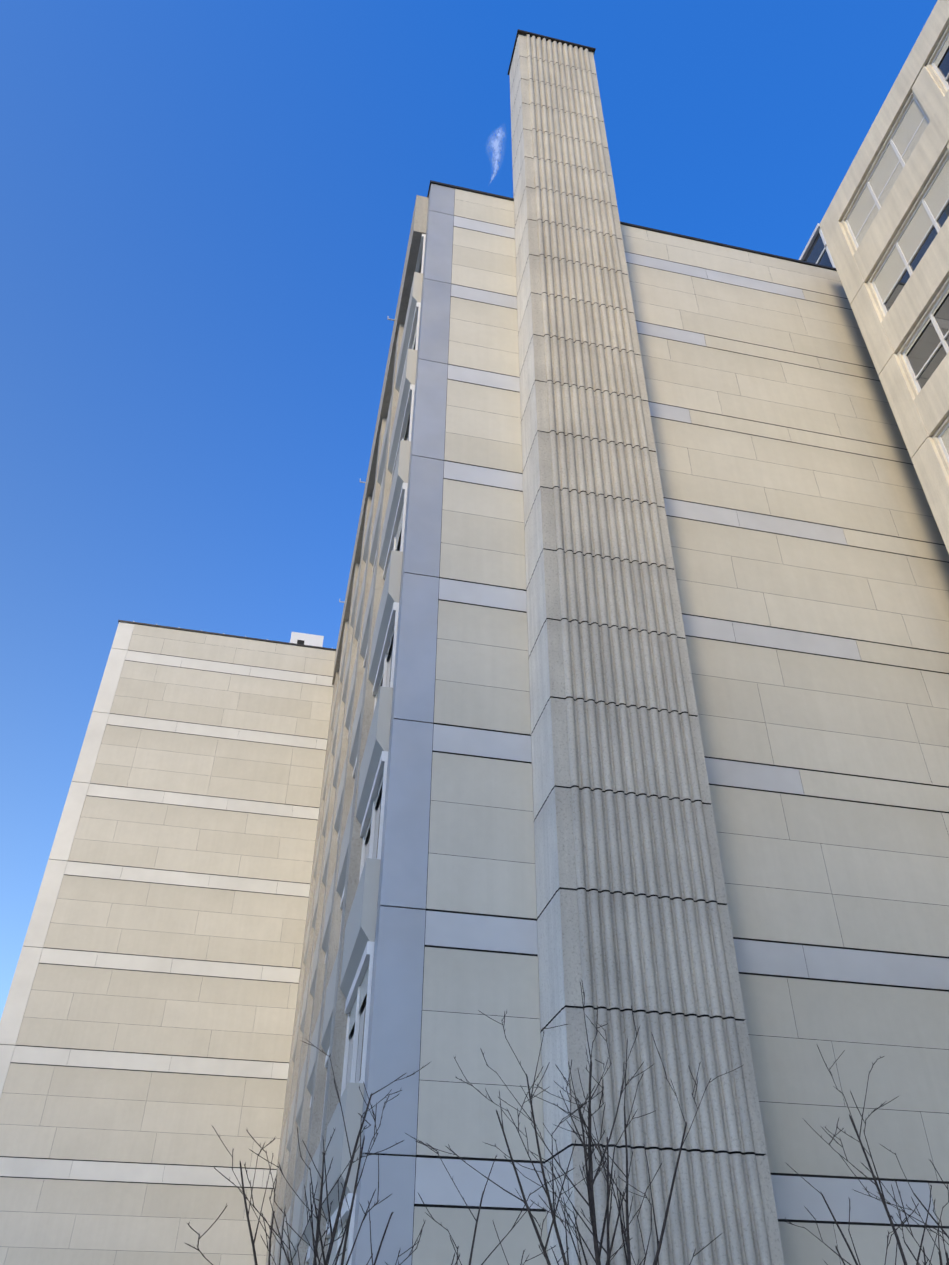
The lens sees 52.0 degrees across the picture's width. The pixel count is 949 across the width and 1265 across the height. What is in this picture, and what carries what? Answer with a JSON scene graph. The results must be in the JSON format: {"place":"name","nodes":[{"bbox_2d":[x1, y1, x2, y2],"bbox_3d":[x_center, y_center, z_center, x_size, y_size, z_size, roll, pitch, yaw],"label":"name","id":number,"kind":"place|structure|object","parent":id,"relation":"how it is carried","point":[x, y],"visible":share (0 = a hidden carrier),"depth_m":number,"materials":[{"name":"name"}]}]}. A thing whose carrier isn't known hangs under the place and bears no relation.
{"place":"outdoors","nodes":[
{"label":"outdoors","id":0,"kind":"place"},
{"bbox_2d":[0,622,335,1264],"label":"building wall","id":1,"kind":"structure","parent":0,"point":[147,1024],"depth_m":31.85,"materials":[{"name":"beige stone"}]},
{"bbox_2d":[118,620,335,650],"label":"roof edge trim","id":2,"kind":"structure","parent":1,"relation":"on","point":[225,635],"depth_m":40.16,"materials":[{"name":"grey metal"}]},
{"bbox_2d":[290,632,323,646],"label":"rooftop unit","id":3,"kind":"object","parent":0,"point":[306,639],"depth_m":42.48,"materials":[{"name":"white metal"}]},
{"bbox_2d":[0,0,937,1019],"label":"sky","id":4,"kind":"structure","parent":0,"point":[207,206],"materials":[{"name":"blue"}]},
{"bbox_2d":[486,125,505,182],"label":"cloud","id":5,"kind":"structure","parent":0,"point":[496,149],"depth_m":28.95,"materials":[{"name":"white"}]},
{"bbox_2d":[819,0,948,553],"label":"building facade","id":6,"kind":"structure","parent":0,"point":[884,224],"depth_m":21.63,"materials":[{"name":"beige stone"}]},
{"label":"ground","id":7,"kind":"structure","parent":0,"visible":0},
{"bbox_2d":[265,195,427,1264],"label":"building facade","id":8,"kind":"structure","parent":7,"relation":"on","point":[332,1011],"depth_m":19.64,"materials":[{"name":"grey"}]},
{"bbox_2d":[509,34,784,1264],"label":"chimney shaft","id":9,"kind":"object","parent":7,"relation":"on","point":[631,902],"visible":1,"depth_m":13.98,"materials":[{"name":"beige concrete"}]},
{"bbox_2d":[507,29,595,74],"bbox_3d":[2.355,-17.550,29.923,2.443,0.070,1.290,8,-39,-9],"label":"chimney cap","id":10,"kind":"object","parent":9,"relation":"on","point":[547,38],"visible":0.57,"depth_m":29.46,"materials":[{"name":"black metal"}]},
{"bbox_2d":[351,183,948,1264],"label":"building wall","id":11,"kind":"structure","parent":7,"relation":"on","point":[809,555],"depth_m":15.90,"materials":[{"name":"beige stone"}]},
{"bbox_2d":[427,180,836,270],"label":"roof edge trim","id":12,"kind":"structure","parent":11,"relation":"on","point":[647,228],"depth_m":26.14,"materials":[{"name":"grey metal"}]},
{"bbox_2d":[799,223,835,267],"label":"window","id":13,"kind":"structure","parent":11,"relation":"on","point":[816,250],"depth_m":30.52,"materials":[{"name":"white"}]},
{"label":"pavement","id":14,"kind":"structure","parent":0,"visible":0},
{"bbox_2d":[185,1040,429,1264],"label":"tree","id":15,"kind":"object","parent":14,"relation":"on","point":[318,1234],"visible":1,"depth_m":6.58,"materials":[{"name":"brown plant"}]},
{"bbox_2d":[416,1141,573,1264],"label":"tree","id":16,"kind":"object","parent":14,"relation":"on","point":[476,1220],"visible":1,"depth_m":6.48,"materials":[{"name":"brown plant"}]},
{"bbox_2d":[405,982,742,1264],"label":"tree","id":17,"kind":"object","parent":14,"relation":"on","point":[590,1180],"visible":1,"depth_m":7.14,"materials":[{"name":"brown plant"}]},
{"bbox_2d":[785,1045,948,1264],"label":"tree","id":18,"kind":"object","parent":14,"relation":"on","point":[883,1199],"visible":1,"depth_m":7.43,"materials":[{"name":"brown plant"}]},
{"bbox_2d":[840,1144,948,1244],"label":"tree","id":19,"kind":"object","parent":14,"relation":"on","point":[936,1222],"visible":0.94,"depth_m":7.59,"materials":[{"name":"brown plant"}]}
]}

